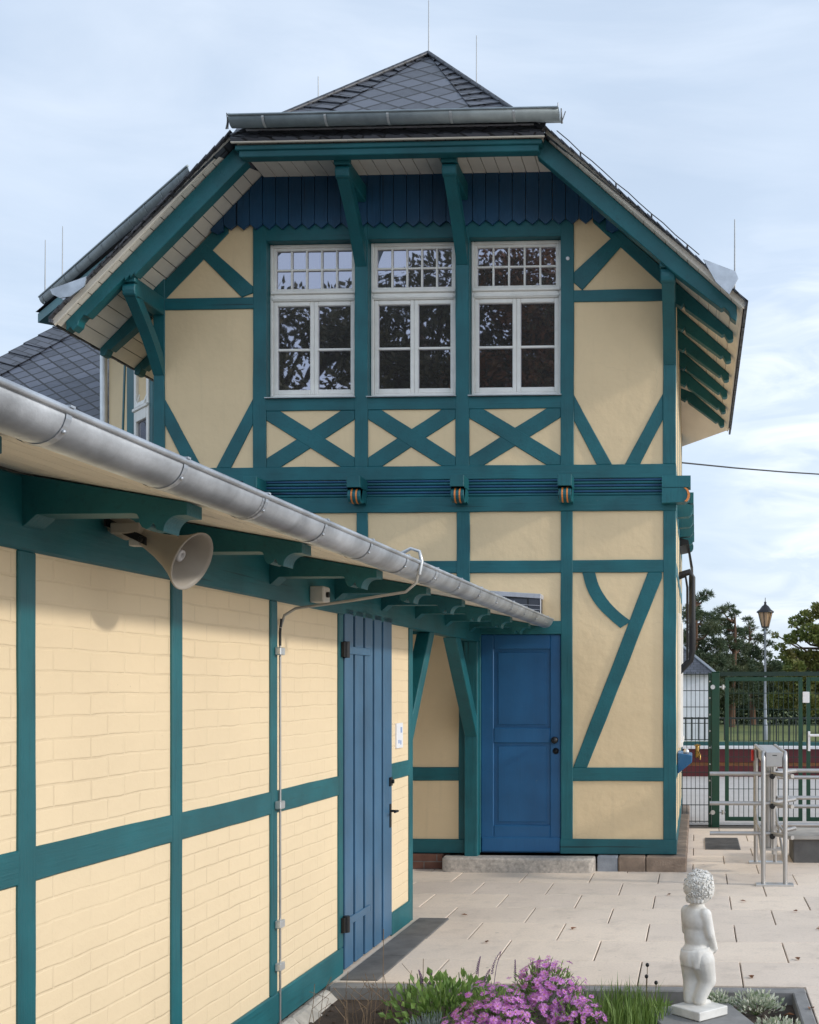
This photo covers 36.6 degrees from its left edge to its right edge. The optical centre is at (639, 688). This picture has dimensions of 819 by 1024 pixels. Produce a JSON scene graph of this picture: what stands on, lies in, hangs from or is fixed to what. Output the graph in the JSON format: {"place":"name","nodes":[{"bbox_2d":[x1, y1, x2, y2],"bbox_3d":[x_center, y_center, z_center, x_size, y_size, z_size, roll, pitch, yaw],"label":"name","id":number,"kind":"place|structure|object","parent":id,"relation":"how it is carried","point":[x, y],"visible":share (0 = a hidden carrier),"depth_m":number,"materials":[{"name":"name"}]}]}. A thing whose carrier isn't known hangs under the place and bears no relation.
{"place":"outdoors","nodes":[
{"label":"outdoors","id":0,"kind":"place"},
{"bbox_2d":[0,326,108,423],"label":"slate roofed range","id":1,"kind":"structure","parent":0,"point":[57,364],"depth_m":17.96,"materials":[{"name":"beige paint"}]},
{"bbox_2d":[0,0,818,664],"label":"sky","id":2,"kind":"structure","parent":0,"point":[706,112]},
{"bbox_2d":[277,998,797,1023],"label":"flower bed soil","id":3,"kind":"structure","parent":0,"point":[336,1016],"depth_m":6.67,"materials":[{"name":"brown soil"}]},
{"bbox_2d":[309,929,472,1023],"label":"dried stalks","id":4,"kind":"object","parent":3,"relation":"on","point":[363,1021],"visible":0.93,"depth_m":6.48,"materials":[{"name":"brown plant"}]},
{"bbox_2d":[404,1009,457,1023],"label":"silvery plant","id":5,"kind":"object","parent":3,"relation":"on","point":[427,1021],"visible":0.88,"depth_m":6.10,"materials":[{"name":"silver plant"}]},
{"bbox_2d":[378,951,515,1023],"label":"sage plant","id":6,"kind":"object","parent":3,"relation":"on","point":[443,986],"visible":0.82,"depth_m":6.40,"materials":[{"name":"green plant"}]},
{"bbox_2d":[441,955,610,1023],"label":"aster clump","id":7,"kind":"object","parent":3,"relation":"on","point":[507,1004],"visible":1,"depth_m":6.13,"materials":[{"name":"purple plant"}]},
{"bbox_2d":[645,963,657,998],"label":"seed head stems","id":8,"kind":"object","parent":3,"relation":"on","point":[646,975],"visible":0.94,"depth_m":6.80,"materials":[{"name":"black plant"}]},
{"bbox_2d":[649,1003,753,1023],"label":"base slab","id":9,"kind":"structure","parent":3,"relation":"on","point":[733,1016],"depth_m":6.31,"materials":[{"name":"grey stone"}]},
{"bbox_2d":[671,868,726,1021],"bbox_3d":[0.310,1.349,6.430,0.237,0.775,0.259,0,0,-43],"label":"garden statue","id":10,"kind":"object","parent":9,"relation":"on","point":[699,948],"visible":1,"depth_m":6.38,"materials":[{"name":"white stone"}]},
{"bbox_2d":[707,988,733,1005],"bbox_3d":[0.428,1.736,6.665,0.193,0.142,0.188,0,0,38],"label":"variegated plant","id":11,"kind":"object","parent":3,"relation":"on","point":[715,998],"visible":0.58,"depth_m":6.66,"materials":[{"name":"green plant"}]},
{"bbox_2d":[729,988,786,1014],"bbox_3d":[0.641,1.729,6.633,0.346,0.154,0.277,0,0,3],"label":"variegated plant","id":12,"kind":"object","parent":3,"relation":"on","point":[751,1002],"visible":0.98,"depth_m":6.61,"materials":[{"name":"green plant"}]},
{"bbox_2d":[755,1014,803,1023],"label":"variegated plant","id":13,"kind":"object","parent":3,"relation":"on","point":[784,1021],"visible":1,"depth_m":6.20,"materials":[{"name":"green plant"}]},
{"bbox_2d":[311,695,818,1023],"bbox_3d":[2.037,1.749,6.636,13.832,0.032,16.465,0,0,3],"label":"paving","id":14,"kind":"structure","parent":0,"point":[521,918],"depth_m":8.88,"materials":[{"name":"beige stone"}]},
{"bbox_2d":[0,376,553,1023],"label":"timber framed outbuilding","id":15,"kind":"structure","parent":14,"relation":"on","point":[138,786],"depth_m":5.04,"materials":[{"name":"paint"}]},
{"bbox_2d":[104,518,212,589],"bbox_3d":[-1.786,-0.508,4.415,0.387,0.286,0.227,0,0,4],"label":"horn loudspeaker","id":16,"kind":"object","parent":15,"relation":"attached to","point":[184,561],"visible":0.96,"depth_m":4.41,"materials":[{"name":"grey plastic"}]},
{"bbox_2d":[310,586,329,603],"bbox_3d":[-1.795,-0.530,6.756,0.095,0.090,0.115,0,0,4],"label":"junction box","id":17,"kind":"object","parent":15,"relation":"attached to","point":[319,594],"visible":0.95,"depth_m":6.70,"materials":[{"name":"grey plastic"}]},
{"bbox_2d":[275,547,423,1023],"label":"conduit cable","id":18,"kind":"object","parent":15,"relation":"attached to","point":[279,922],"visible":0.96,"depth_m":6.23,"materials":[{"name":"metal"}]},
{"bbox_2d":[341,609,398,969],"bbox_3d":[-1.781,0.611,7.848,0.141,2.224,1.146,0,0,4],"label":"door","id":19,"kind":"structure","parent":15,"relation":"in","point":[366,646],"depth_m":7.80,"materials":[{"name":"blue paint"}]},
{"bbox_2d":[395,723,402,748],"bbox_3d":[-1.735,0.335,8.638,0.018,0.180,0.170,0,0,3],"label":"wall sign","id":20,"kind":"object","parent":15,"relation":"attached to","point":[398,735],"visible":1,"depth_m":8.60,"materials":[{"name":"white paper"}]},
{"bbox_2d":[340,918,448,980],"bbox_3d":[-1.613,1.746,8.095,0.227,0.039,1.920,0,0,4],"label":"threshold strip","id":21,"kind":"object","parent":14,"relation":"on","point":[400,946],"visible":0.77,"depth_m":7.92,"materials":[{"name":"concrete"}]},
{"bbox_2d":[48,0,747,872],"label":"half timbered house","id":22,"kind":"structure","parent":14,"relation":"on","point":[440,314],"depth_m":11.57,"materials":[{"name":"beige paint"}]},
{"bbox_2d":[36,164,189,442],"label":"wing","id":23,"kind":"structure","parent":22,"relation":"attached to","point":[130,401],"depth_m":15.57,"materials":[{"name":"beige paint"}]},
{"bbox_2d":[132,374,148,440],"bbox_3d":[-6.343,-3.565,15.534,0.280,2.000,0.540,0,0,-41],"label":"window","id":24,"kind":"structure","parent":23,"relation":"in","point":[141,408],"depth_m":15.48,"materials":[{"name":"white paint"}]},
{"bbox_2d":[264,244,354,398],"bbox_3d":[-3.198,-3.588,11.715,0.889,1.534,0.200,0,0,3],"label":"window","id":25,"kind":"structure","parent":22,"relation":"in","point":[312,287],"depth_m":11.78,"materials":[{"name":"white paint"}]},
{"bbox_2d":[366,242,455,397],"bbox_3d":[-2.206,-3.588,11.668,0.875,1.534,0.200,0,0,3],"label":"window","id":26,"kind":"structure","parent":22,"relation":"in","point":[413,331],"depth_m":11.73,"materials":[{"name":"white paint"}]},
{"bbox_2d":[468,240,561,396],"bbox_3d":[-1.203,-3.588,11.620,0.905,1.534,0.200,0,0,3],"label":"window","id":27,"kind":"structure","parent":22,"relation":"in","point":[516,285],"depth_m":11.68,"materials":[{"name":"white paint"}]},
{"bbox_2d":[481,634,560,852],"bbox_3d":[-1.150,0.525,11.587,0.778,2.111,0.162,0,0,3],"label":"door","id":28,"kind":"structure","parent":22,"relation":"in","point":[521,673],"depth_m":11.60,"materials":[{"name":"blue paint"}]},
{"bbox_2d":[678,613,682,747],"bbox_3d":[0.443,-0.090,13.349,0.065,1.450,0.810,0,0,3],"label":"window","id":29,"kind":"structure","parent":22,"relation":"in","point":[680,742],"depth_m":12.95,"materials":[{"name":"white paint"}]},
{"bbox_2d":[682,622,683,741],"bbox_3d":[0.503,-0.090,14.598,0.065,1.450,0.810,0,0,3],"label":"window","id":30,"kind":"structure","parent":22,"relation":"in","point":[682,622],"depth_m":14.91,"materials":[{"name":"white paint"}]},
{"bbox_2d":[682,462,818,474],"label":"overhead cable","id":31,"kind":"object","parent":22,"relation":"attached to","point":[748,468],"visible":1,"depth_m":17.28,"materials":[{"name":"black rubber"}]},
{"bbox_2d":[442,855,595,873],"bbox_3d":[-1.156,1.692,11.443,1.465,0.185,0.210,0,0,3],"label":"doorstep","id":32,"kind":"object","parent":14,"relation":"on","point":[514,864],"visible":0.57,"depth_m":11.34,"materials":[{"name":"stone"}]},
{"bbox_2d":[329,983,816,1023],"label":"bed edging","id":33,"kind":"object","parent":14,"relation":"on","point":[797,999],"visible":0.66,"depth_m":6.91,"materials":[{"name":"grey stone"}]},
{"bbox_2d":[681,672,708,822],"bbox_3d":[0.312,0.775,15.322,1.130,2.020,0.060,0,0,3],"label":"fence","id":34,"kind":"object","parent":14,"relation":"on","point":[695,772],"visible":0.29,"depth_m":15.30,"materials":[{"name":"metal"}]},
{"bbox_2d":[694,744,700,759],"bbox_3d":[0.731,0.795,15.240,0.084,0.200,0.134,0,0,3],"label":"brass tap","id":35,"kind":"object","parent":34,"relation":"attached to","point":[697,752],"visible":1,"depth_m":15.25,"materials":[{"name":"gold metal"}]},
{"bbox_2d":[705,838,740,849],"bbox_3d":[0.919,1.734,13.437,0.380,0.023,0.970,0,0,3],"label":"floor grate","id":36,"kind":"object","parent":14,"relation":"on","point":[721,843],"visible":1,"depth_m":13.30,"materials":[{"name":"metal"}]},
{"bbox_2d":[710,744,796,886],"bbox_3d":[1.082,1.143,11.281,0.851,1.195,1.480,0,0,3],"label":"turnstile","id":37,"kind":"object","parent":14,"relation":"on","point":[767,833],"visible":1,"depth_m":11.29,"materials":[{"name":"metal"}]},
{"bbox_2d":[708,672,818,826],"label":"gate","id":38,"kind":"structure","parent":14,"relation":"on","point":[803,697],"depth_m":15.22,"materials":[{"name":"green metal"}]},
{"bbox_2d":[777,769,818,826],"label":"guard rail","id":39,"kind":"object","parent":14,"relation":"on","point":[804,798],"visible":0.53,"depth_m":11.90,"materials":[{"name":"metal"}]},
{"bbox_2d":[777,776,818,833],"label":"guard rail","id":40,"kind":"object","parent":14,"relation":"on","point":[805,806],"visible":0.28,"depth_m":12.81,"materials":[{"name":"metal"}]},
{"bbox_2d":[788,827,818,862],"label":"stone block","id":41,"kind":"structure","parent":14,"relation":"on","point":[804,845],"depth_m":11.99,"materials":[{"name":"concrete"}]},
{"bbox_2d":[571,971,675,1023],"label":"ornamental grass","id":42,"kind":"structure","parent":0,"point":[629,1013],"depth_m":6.37,"materials":[{"name":"green plant"}]},
{"bbox_2d":[683,645,715,740],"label":"garden shed","id":43,"kind":"structure","parent":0,"point":[697,665],"depth_m":39.96,"materials":[{"name":"wood"}]},
{"bbox_2d":[683,776,818,824],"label":"pavement","id":44,"kind":"structure","parent":0,"point":[688,794],"depth_m":19.32,"materials":[{"name":"concrete"}]},
{"bbox_2d":[683,717,818,776],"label":"wall with railing","id":45,"kind":"structure","parent":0,"point":[690,746],"depth_m":23.96,"materials":[{"name":"red paint"}]},
{"bbox_2d":[684,711,818,741],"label":"lawn","id":46,"kind":"structure","parent":0,"point":[721,732],"depth_m":47.97,"materials":[{"name":"green plant"}]},
{"bbox_2d":[682,588,732,705],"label":"pine tree","id":47,"kind":"object","parent":46,"relation":"on","point":[707,626],"visible":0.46,"depth_m":51.91,"materials":[{"name":"green plant"}]},
{"bbox_2d":[712,602,759,726],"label":"pine tree","id":48,"kind":"object","parent":46,"relation":"on","point":[736,645],"visible":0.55,"depth_m":54.73,"materials":[{"name":"green plant"}]},
{"bbox_2d":[700,653,818,724],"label":"hedge","id":49,"kind":"object","parent":46,"relation":"on","point":[721,709],"visible":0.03,"depth_m":59.11,"materials":[{"name":"green plant"}]},
{"bbox_2d":[737,615,789,724],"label":"pine tree","id":50,"kind":"object","parent":46,"relation":"on","point":[755,651],"visible":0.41,"depth_m":57.09,"materials":[{"name":"green plant"}]},
{"bbox_2d":[757,598,773,739],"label":"street lamp","id":51,"kind":"object","parent":46,"relation":"on","point":[765,612],"visible":0.98,"depth_m":40.78,"materials":[{"name":"metal"}]},
{"bbox_2d":[766,601,818,732],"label":"broadleaf tree","id":52,"kind":"object","parent":46,"relation":"on","point":[802,661],"visible":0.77,"depth_m":47.03,"materials":[{"name":"green plant"}]}
]}

